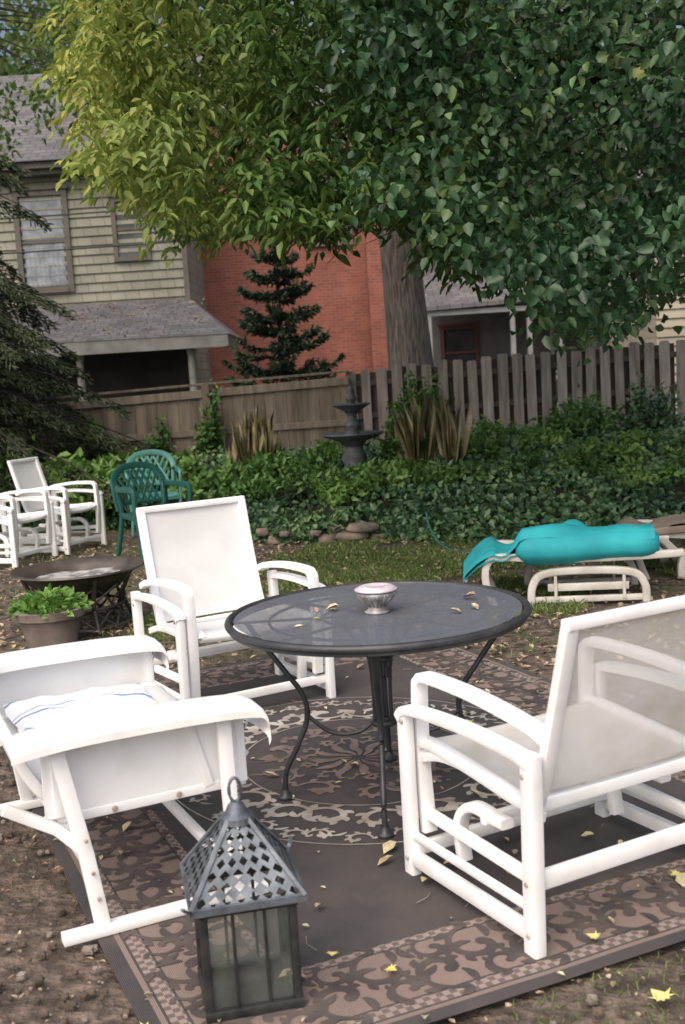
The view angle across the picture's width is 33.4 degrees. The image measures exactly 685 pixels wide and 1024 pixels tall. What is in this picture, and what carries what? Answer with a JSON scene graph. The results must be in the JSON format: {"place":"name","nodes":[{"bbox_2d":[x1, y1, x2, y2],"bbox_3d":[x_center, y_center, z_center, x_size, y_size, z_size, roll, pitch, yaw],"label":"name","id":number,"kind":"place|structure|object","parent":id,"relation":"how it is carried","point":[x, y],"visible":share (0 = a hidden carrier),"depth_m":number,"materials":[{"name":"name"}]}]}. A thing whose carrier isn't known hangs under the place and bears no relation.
{"place":"outdoors","nodes":[
{"label":"outdoors","id":0,"kind":"place"},
{"bbox_2d":[0,349,188,434],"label":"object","id":1,"kind":"structure","parent":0,"point":[110,372],"depth_m":25.68,"materials":[{"name":"black"}]},
{"bbox_2d":[0,209,377,253],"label":"utility wires","id":2,"kind":"object","parent":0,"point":[88,247],"visible":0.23,"depth_m":18.49,"materials":[{"name":"rubber"}]},
{"bbox_2d":[187,234,211,399],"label":"side walls","id":3,"kind":"structure","parent":0,"point":[196,275],"depth_m":27.94,"materials":[{"name":"grey wood"}]},
{"bbox_2d":[171,111,371,434],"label":"walls","id":4,"kind":"structure","parent":0,"point":[338,293],"depth_m":29.55,"materials":[{"name":"red brick"}]},
{"bbox_2d":[156,32,324,115],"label":"roof","id":5,"kind":"structure","parent":4,"relation":"on","point":[199,60],"depth_m":28.95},
{"bbox_2d":[307,225,352,246],"bbox_3d":[-0.376,-7.788,29.198,1.280,1.940,0.120,-4,7,0],"label":"window frame","id":6,"kind":"object","parent":4,"relation":"attached to","point":[339,243],"visible":0.11,"depth_m":29.28,"materials":[{"name":"grey wood"}]},
{"bbox_2d":[315,175,347,242],"bbox_3d":[-0.375,-7.767,29.274,1.000,1.700,0.034,-4,7,0],"label":"window pane","id":7,"kind":"object","parent":6,"relation":"in","point":[334,232],"depth_m":29.31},
{"bbox_2d":[0,0,681,119],"label":"sky","id":8,"kind":"structure","parent":0,"point":[2,34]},
{"bbox_2d":[0,434,684,1023],"bbox_3d":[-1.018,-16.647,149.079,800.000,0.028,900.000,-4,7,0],"label":"ground","id":9,"kind":"structure","parent":0,"point":[24,916],"depth_m":3.46,"materials":[{"name":"soil"}]},
{"bbox_2d":[0,489,57,566],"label":"patio chair","id":10,"kind":"object","parent":9,"relation":"on","point":[11,519],"visible":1,"depth_m":10.86,"materials":[{"name":"white paint"}]},
{"bbox_2d":[7,583,93,648],"bbox_3d":[-1.820,0.642,7.166,0.536,0.402,0.526,-4,7,0],"label":"potted plant","id":11,"kind":"object","parent":9,"relation":"on","point":[48,616],"visible":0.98,"depth_m":7.04,"materials":[{"name":"green plant"}]},
{"bbox_2d":[7,457,106,554],"bbox_3d":[-2.864,-0.083,11.377,0.728,0.916,0.651,0,8,24],"label":"patio chair","id":12,"kind":"object","parent":9,"relation":"on","point":[26,473],"visible":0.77,"depth_m":11.43,"materials":[{"name":"white paint"}]},
{"bbox_2d":[9,556,143,635],"bbox_3d":[-1.768,0.573,7.714,0.890,0.411,0.890,-4,7,0],"label":"fire pit","id":13,"kind":"object","parent":9,"relation":"on","point":[93,578],"visible":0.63,"depth_m":7.68,"materials":[{"name":"metal"}]},
{"bbox_2d":[0,154,161,511],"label":"spruce tree","id":14,"kind":"object","parent":9,"relation":"on","point":[13,340],"visible":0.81,"depth_m":13.68,"materials":[{"name":"green plant"}]},
{"bbox_2d":[0,0,167,180],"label":"ash tree","id":15,"kind":"object","parent":9,"relation":"on","point":[35,97],"visible":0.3,"depth_m":19.49,"materials":[{"name":"green plant"}]},
{"bbox_2d":[56,408,116,465],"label":"vine","id":16,"kind":"object","parent":9,"relation":"on","point":[92,456],"visible":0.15,"depth_m":15.44,"materials":[{"name":"green plant"}]},
{"bbox_2d":[0,174,189,390],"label":"walls","id":17,"kind":"structure","parent":9,"relation":"on","point":[101,276],"depth_m":25.46,"materials":[{"name":"beige wood"}]},
{"bbox_2d":[8,185,74,293],"bbox_3d":[-6.645,-6.022,25.347,1.310,2.300,0.120,-4,7,0],"label":"window frame","id":18,"kind":"object","parent":17,"relation":"attached to","point":[46,191],"visible":0.82,"depth_m":25.34,"materials":[{"name":"grey wood"}]},
{"bbox_2d":[19,197,66,287],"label":"window blinds","id":19,"kind":"object","parent":18,"relation":"hanging from","point":[44,271],"visible":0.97,"depth_m":25.42,"materials":[{"name":"white fabric"}]},
{"bbox_2d":[18,195,68,287],"bbox_3d":[-6.644,-6.002,25.423,0.970,2.000,0.034,-4,7,0],"label":"window pane","id":20,"kind":"object","parent":18,"relation":"in","point":[25,270],"visible":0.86,"depth_m":25.41,"materials":[{"name":"glass"}]},
{"bbox_2d":[0,74,159,161],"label":"roof","id":21,"kind":"structure","parent":17,"relation":"on","point":[32,147],"depth_m":26.10,"materials":[{"name":"grey"}]},
{"bbox_2d":[0,158,197,381],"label":"trim","id":22,"kind":"structure","parent":17,"relation":"attached to","point":[39,168],"depth_m":24.89,"materials":[{"name":"grey wood"}]},
{"bbox_2d":[106,194,151,261],"bbox_3d":[-4.704,-6.310,25.326,0.920,1.460,0.120,-4,7,0],"label":"window frame","id":23,"kind":"object","parent":17,"relation":"attached to","point":[115,229],"visible":0.58,"depth_m":25.35,"materials":[{"name":"grey wood"}]},
{"bbox_2d":[115,205,145,256],"bbox_3d":[-4.703,-6.289,25.402,0.620,1.200,0.034,-4,7,0],"label":"window pane","id":24,"kind":"object","parent":23,"relation":"in","point":[128,236],"visible":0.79,"depth_m":25.40,"materials":[{"name":"grey glass"}]},
{"bbox_2d":[18,333,238,448],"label":"porch posts","id":25,"kind":"object","parent":9,"relation":"on","point":[82,349],"visible":0.22,"depth_m":23.16,"materials":[{"name":"white wood"}]},
{"bbox_2d":[0,299,238,342],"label":"porch roof","id":26,"kind":"structure","parent":25,"relation":"on","point":[159,313],"depth_m":24.19,"materials":[{"name":"grey"}]},
{"bbox_2d":[17,297,205,338],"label":"roof leaves","id":27,"kind":"object","parent":26,"relation":"on","point":[127,314],"visible":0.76,"depth_m":24.41,"materials":[{"name":"brown plant"}]},
{"bbox_2d":[110,461,191,559],"bbox_3d":[-1.764,-0.018,10.592,0.594,0.883,0.644,-8,8,-34],"label":"green plastic chair","id":28,"kind":"object","parent":9,"relation":"on","point":[124,491],"visible":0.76,"depth_m":10.71,"materials":[{"name":"green plastic"}]},
{"bbox_2d":[124,449,181,536],"bbox_3d":[-2.045,-0.221,12.384,0.594,0.883,0.644,-5,7,-12],"label":"teal plastic chair","id":29,"kind":"object","parent":9,"relation":"on","point":[171,460],"visible":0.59,"depth_m":12.59,"materials":[{"name":"teal plastic"}]},
{"bbox_2d":[142,413,183,459],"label":"vine","id":30,"kind":"object","parent":9,"relation":"on","point":[163,444],"visible":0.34,"depth_m":15.65,"materials":[{"name":"green plant"}]},
{"bbox_2d":[0,370,350,461],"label":"board fence","id":31,"kind":"object","parent":9,"relation":"on","point":[334,418],"visible":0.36,"depth_m":15.83,"materials":[{"name":"brown wood"}]},
{"bbox_2d":[192,378,226,459],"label":"vine","id":32,"kind":"object","parent":9,"relation":"on","point":[207,435],"visible":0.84,"depth_m":15.52,"materials":[{"name":"green plant"}]},
{"bbox_2d":[222,236,345,444],"bbox_3d":[-1.075,-2.963,19.864,2.455,4.359,2.475,-9,9,-38],"label":"norfolk pine","id":33,"kind":"object","parent":9,"relation":"on","point":[283,349],"visible":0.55,"depth_m":19.48,"materials":[{"name":"green plant"}]},
{"bbox_2d":[23,0,560,403],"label":"maple tree","id":34,"kind":"object","parent":9,"relation":"on","point":[249,49],"visible":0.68,"depth_m":7.49,"materials":[{"name":"green plant"}]},
{"bbox_2d":[0,0,675,137],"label":"distant trees","id":35,"kind":"object","parent":9,"relation":"on","point":[42,57],"visible":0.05,"depth_m":38.80,"materials":[{"name":"green plant"}]},
{"bbox_2d":[0,633,684,1023],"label":"outdoor rug","id":36,"kind":"object","parent":9,"relation":"on","point":[370,919],"visible":0.45,"depth_m":3.57,"materials":[{"name":"brown fabric"}]},
{"bbox_2d":[0,635,270,946],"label":"loveseat glider","id":37,"kind":"object","parent":36,"relation":"on","point":[72,775],"visible":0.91,"depth_m":3.45,"materials":[{"name":"white paint"}]},
{"bbox_2d":[2,683,158,731],"bbox_3d":[-0.918,0.710,4.079,0.522,0.078,0.443,-7,11,-25],"label":"striped cushion","id":38,"kind":"object","parent":37,"relation":"on","point":[31,713],"visible":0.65,"depth_m":4.07,"materials":[{"name":"fabric"}]},
{"bbox_2d":[130,496,335,699],"bbox_3d":[-0.582,0.451,5.694,0.811,0.966,0.738,-7,8,-29],"label":"glider chair","id":39,"kind":"object","parent":36,"relation":"on","point":[199,557],"visible":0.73,"depth_m":5.84,"materials":[{"name":"white paint"}]},
{"bbox_2d":[179,776,307,1023],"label":"garden lantern","id":40,"kind":"object","parent":36,"relation":"on","point":[235,988],"visible":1,"depth_m":2.88,"materials":[{"name":"metal"}]},
{"bbox_2d":[32,591,684,1021],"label":"scattered leaves","id":41,"kind":"object","parent":36,"relation":"on","point":[388,845],"visible":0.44,"depth_m":3.80,"materials":[{"name":"yellow plant"}]},
{"bbox_2d":[224,581,531,839],"bbox_3d":[0.149,0.711,4.249,1.124,0.713,1.124,-4,7,0],"label":"patio table","id":42,"kind":"object","parent":36,"relation":"on","point":[378,650],"visible":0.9,"depth_m":4.10,"materials":[{"name":"grey metal"}]},
{"bbox_2d":[354,583,397,614],"bbox_3d":[0.124,0.315,4.170,0.158,0.102,0.158,-4,7,0],"label":"candle holder","id":43,"kind":"object","parent":42,"relation":"on","point":[376,598],"visible":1,"depth_m":4.13,"materials":[{"name":"silver glass"}]},
{"bbox_2d":[140,719,681,1023],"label":"yellow maple leaves","id":44,"kind":"object","parent":36,"relation":"on","point":[661,995],"visible":0.9,"depth_m":2.87,"materials":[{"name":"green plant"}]},
{"bbox_2d":[394,595,684,959],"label":"glider chair","id":45,"kind":"object","parent":36,"relation":"on","point":[605,731],"visible":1,"depth_m":3.17,"materials":[{"name":"white paint"}]},
{"bbox_2d":[0,421,684,545],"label":"ivy bed","id":46,"kind":"object","parent":9,"relation":"on","point":[511,506],"visible":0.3,"depth_m":11.13,"materials":[{"name":"plant"}]},
{"bbox_2d":[0,481,9,506],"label":"weed clump","id":47,"kind":"object","parent":46,"relation":"on","point":[8,504],"visible":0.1,"depth_m":12.89,"materials":[{"name":"green plant"}]},
{"bbox_2d":[0,434,81,525],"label":"weed clump","id":48,"kind":"object","parent":46,"relation":"on","point":[2,487],"visible":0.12,"depth_m":13.09,"materials":[{"name":"green plant"}]},
{"bbox_2d":[41,447,136,529],"bbox_3d":[-2.901,-0.227,13.066,1.149,1.028,1.037,-5,7,-10],"label":"weed clump","id":49,"kind":"object","parent":46,"relation":"on","point":[94,469],"visible":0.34,"depth_m":12.83,"materials":[{"name":"green plant"}]},
{"bbox_2d":[102,446,198,506],"bbox_3d":[-2.249,-0.316,13.155,1.303,0.904,0.991,-4,7,0],"label":"weed clump","id":50,"kind":"object","parent":46,"relation":"on","point":[122,457],"visible":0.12,"depth_m":12.93,"materials":[{"name":"green plant"}]},
{"bbox_2d":[160,455,248,503],"bbox_3d":[-1.503,-0.260,12.792,1.395,0.792,0.856,-4,7,0],"label":"weed clump","id":51,"kind":"object","parent":46,"relation":"on","point":[189,466],"visible":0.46,"depth_m":12.66,"materials":[{"name":"green plant"}]},
{"bbox_2d":[192,468,269,507],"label":"weed clump","id":52,"kind":"object","parent":46,"relation":"on","point":[222,484],"visible":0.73,"depth_m":12.26,"materials":[{"name":"green plant"}]},
{"bbox_2d":[225,406,292,476],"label":"ornamental grass","id":53,"kind":"object","parent":46,"relation":"on","point":[252,437],"depth_m":13.16,"materials":[{"name":"plant"}]},
{"bbox_2d":[235,446,342,482],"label":"weed clump","id":54,"kind":"object","parent":46,"relation":"on","point":[260,463],"visible":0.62,"depth_m":12.73,"materials":[{"name":"green plant"}]},
{"bbox_2d":[242,458,360,507],"bbox_3d":[-0.343,-0.230,11.886,1.102,0.712,0.964,1,8,30],"label":"weed clump","id":55,"kind":"object","parent":46,"relation":"on","point":[312,476],"visible":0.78,"depth_m":11.81,"materials":[{"name":"green plant"}]},
{"bbox_2d":[288,439,343,466],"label":"weed clump","id":56,"kind":"object","parent":46,"relation":"on","point":[326,447],"visible":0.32,"depth_m":13.46,"materials":[{"name":"green plant"}]},
{"bbox_2d":[256,522,384,544],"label":"edging stones","id":57,"kind":"object","parent":46,"relation":"on","point":[357,531],"visible":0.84,"depth_m":10.81,"materials":[{"name":"stone"}]},
{"bbox_2d":[322,385,383,475],"bbox_3d":[0.115,-0.899,12.787,0.694,1.050,0.694,-4,7,0],"label":"tiered fountain","id":58,"kind":"object","parent":46,"relation":"on","point":[352,439],"visible":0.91,"depth_m":12.70,"materials":[{"name":"stone"}]},
{"bbox_2d":[309,470,398,513],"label":"weed clump","id":59,"kind":"object","parent":46,"relation":"on","point":[327,488],"visible":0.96,"depth_m":11.42,"materials":[{"name":"green plant"}]},
{"bbox_2d":[306,457,442,492],"bbox_3d":[0.477,-0.243,12.117,1.737,0.684,0.977,-4,7,0],"label":"weed clump","id":60,"kind":"object","parent":46,"relation":"on","point":[401,467],"visible":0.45,"depth_m":11.99,"materials":[{"name":"green plant"}]},
{"bbox_2d":[369,432,437,468],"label":"weed clump","id":61,"kind":"object","parent":46,"relation":"on","point":[391,446],"visible":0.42,"depth_m":12.82,"materials":[{"name":"green plant"}]},
{"bbox_2d":[405,457,506,494],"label":"weed clump","id":62,"kind":"object","parent":46,"relation":"on","point":[427,475],"visible":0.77,"depth_m":11.54,"materials":[{"name":"green plant"}]},
{"bbox_2d":[436,433,521,465],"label":"weed clump","id":63,"kind":"object","parent":46,"relation":"on","point":[491,446],"visible":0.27,"depth_m":12.82,"materials":[{"name":"green plant"}]},
{"bbox_2d":[460,414,517,448],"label":"weed clump","id":64,"kind":"object","parent":46,"relation":"on","point":[490,428],"visible":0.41,"depth_m":14.05,"materials":[{"name":"green plant"}]},
{"bbox_2d":[503,422,573,455],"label":"weed clump","id":65,"kind":"object","parent":46,"relation":"on","point":[561,435],"visible":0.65,"depth_m":13.39,"materials":[{"name":"green plant"}]},
{"bbox_2d":[483,445,612,486],"bbox_3d":[2.100,-0.364,11.743,1.372,0.618,0.772,-4,7,0],"label":"weed clump","id":66,"kind":"object","parent":46,"relation":"on","point":[581,462],"visible":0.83,"depth_m":11.67,"materials":[{"name":"green plant"}]},
{"bbox_2d":[553,424,684,467],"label":"weed clump","id":67,"kind":"object","parent":46,"relation":"on","point":[606,447],"visible":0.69,"depth_m":12.46,"materials":[{"name":"green plant"}]},
{"bbox_2d":[596,453,684,497],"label":"weed clump","id":68,"kind":"object","parent":46,"relation":"on","point":[638,475],"visible":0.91,"depth_m":11.19,"materials":[{"name":"green plant"}]},
{"bbox_2d":[654,443,684,469],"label":"weed clump","id":69,"kind":"object","parent":46,"relation":"on","point":[673,457],"visible":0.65,"depth_m":11.63,"materials":[{"name":"green plant"}]},
{"bbox_2d":[0,528,684,1023],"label":"grass","id":70,"kind":"structure","parent":9,"relation":"on","point":[384,572],"depth_m":8.90,"materials":[{"name":"green plant"}]},
{"bbox_2d":[0,527,684,1023],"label":"fallen leaves","id":71,"kind":"object","parent":9,"relation":"on","point":[60,553],"visible":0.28,"depth_m":7.87,"materials":[{"name":"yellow plant"}]},
{"bbox_2d":[0,650,684,1023],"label":"soil clods","id":72,"kind":"object","parent":9,"relation":"on","point":[90,950],"visible":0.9,"depth_m":3.15,"materials":[{"name":"brown soil"}]},
{"bbox_2d":[365,226,387,399],"bbox_3d":[0.936,-6.809,29.035,0.700,9.500,0.680,-4,7,0],"label":"chimney","id":73,"kind":"object","parent":9,"relation":"on","point":[378,338],"visible":0.21,"depth_m":28.89,"materials":[{"name":"red brick"}]},
{"bbox_2d":[381,387,408,441],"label":"vine","id":74,"kind":"object","parent":9,"relation":"on","point":[389,422],"visible":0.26,"depth_m":15.68,"materials":[{"name":"green plant"}]},
{"bbox_2d":[398,369,453,419],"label":"vine","id":75,"kind":"object","parent":9,"relation":"on","point":[409,392],"visible":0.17,"depth_m":15.63,"materials":[{"name":"green plant"}]},
{"bbox_2d":[425,511,470,552],"bbox_3d":[1.085,0.180,9.829,1.117,0.299,0.337,2,9,39],"label":"garden hose","id":76,"kind":"object","parent":9,"relation":"on","point":[433,534],"visible":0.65,"depth_m":10.02,"materials":[{"name":"green rubber"}]},
{"bbox_2d":[266,0,684,366],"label":"linden tree","id":77,"kind":"object","parent":9,"relation":"on","point":[626,211],"visible":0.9,"depth_m":6.50,"materials":[{"name":"green plant"}]},
{"bbox_2d":[346,340,684,446],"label":"picket fence","id":78,"kind":"object","parent":9,"relation":"on","point":[519,389],"visible":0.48,"depth_m":15.81,"materials":[{"name":"grey wood"}]},
{"bbox_2d":[427,302,610,405],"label":"porch posts","id":79,"kind":"object","parent":9,"relation":"on","point":[486,310],"visible":0.05,"depth_m":27.35,"materials":[{"name":"white wood"}]},
{"bbox_2d":[496,422,542,436],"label":"shrub","id":80,"kind":"object","parent":9,"relation":"on","point":[516,430],"visible":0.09,"depth_m":15.13,"materials":[{"name":"green plant"}]},
{"bbox_2d":[521,383,623,442],"bbox_3d":[3.124,-1.082,15.190,1.486,1.275,1.067,-4,7,0],"label":"shrub","id":81,"kind":"object","parent":9,"relation":"on","point":[576,416],"visible":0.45,"depth_m":14.99,"materials":[{"name":"green plant"}]},
{"bbox_2d":[463,519,683,605],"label":"chaise lounge","id":82,"kind":"object","parent":9,"relation":"on","point":[572,541],"visible":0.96,"depth_m":7.44,"materials":[{"name":"teal fabric"}]},
{"bbox_2d":[598,371,684,439],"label":"shrub","id":83,"kind":"object","parent":9,"relation":"on","point":[635,415],"visible":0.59,"depth_m":14.84,"materials":[{"name":"green plant"}]},
{"bbox_2d":[616,514,684,578],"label":"chaise lounge","id":84,"kind":"object","parent":9,"relation":"on","point":[672,527],"visible":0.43,"depth_m":8.24,"materials":[{"name":"white plastic"}]},
{"bbox_2d":[651,233,684,413],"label":"walls","id":85,"kind":"structure","parent":9,"relation":"on","point":[676,313],"depth_m":23.75,"materials":[{"name":"beige wood"}]},
{"bbox_2d":[385,393,471,468],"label":"ornamental grass","id":86,"kind":"object","parent":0,"point":[442,426],"depth_m":12.68,"materials":[{"name":"plant"}]},
{"bbox_2d":[419,211,609,417],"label":"walls","id":87,"kind":"structure","parent":0,"point":[494,335],"depth_m":29.68,"materials":[{"name":"grey paint"}]},
{"bbox_2d":[438,322,479,362],"bbox_3d":[3.051,-4.169,29.667,1.080,1.440,0.120,-4,7,0],"label":"window frame","id":88,"kind":"object","parent":87,"relation":"attached to","point":[471,325],"visible":0.71,"depth_m":29.60,"materials":[{"name":"brown wood"}]},
{"bbox_2d":[444,328,475,361],"bbox_3d":[3.052,-4.148,29.743,0.800,1.200,0.034,-4,7,0],"label":"window pane","id":89,"kind":"object","parent":88,"relation":"in","point":[456,340],"visible":0.64,"depth_m":29.70,"materials":[{"name":"black glass"}]},
{"bbox_2d":[423,128,622,310],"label":"roof","id":90,"kind":"structure","parent":87,"relation":"on","point":[465,295],"depth_m":27.70,"materials":[{"name":"grey"}]},
{"bbox_2d":[550,321,590,372],"bbox_3d":[5.924,-4.295,29.673,1.130,1.340,0.120,-4,7,0],"label":"window frame","id":91,"kind":"object","parent":87,"relation":"attached to","point":[553,349],"visible":0.18,"depth_m":29.66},
{"bbox_2d":[554,327,584,369],"bbox_3d":[5.925,-4.274,29.749,0.850,1.100,0.034,-4,7,0],"label":"window pane","id":92,"kind":"object","parent":91,"relation":"in","point":[567,343],"visible":0.14,"depth_m":29.72,"materials":[{"name":"black glass"}]},
{"bbox_2d":[590,253,652,377],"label":"side walls","id":93,"kind":"structure","parent":0,"point":[646,335],"depth_m":25.22,"materials":[{"name":"beige wood"}]}
]}

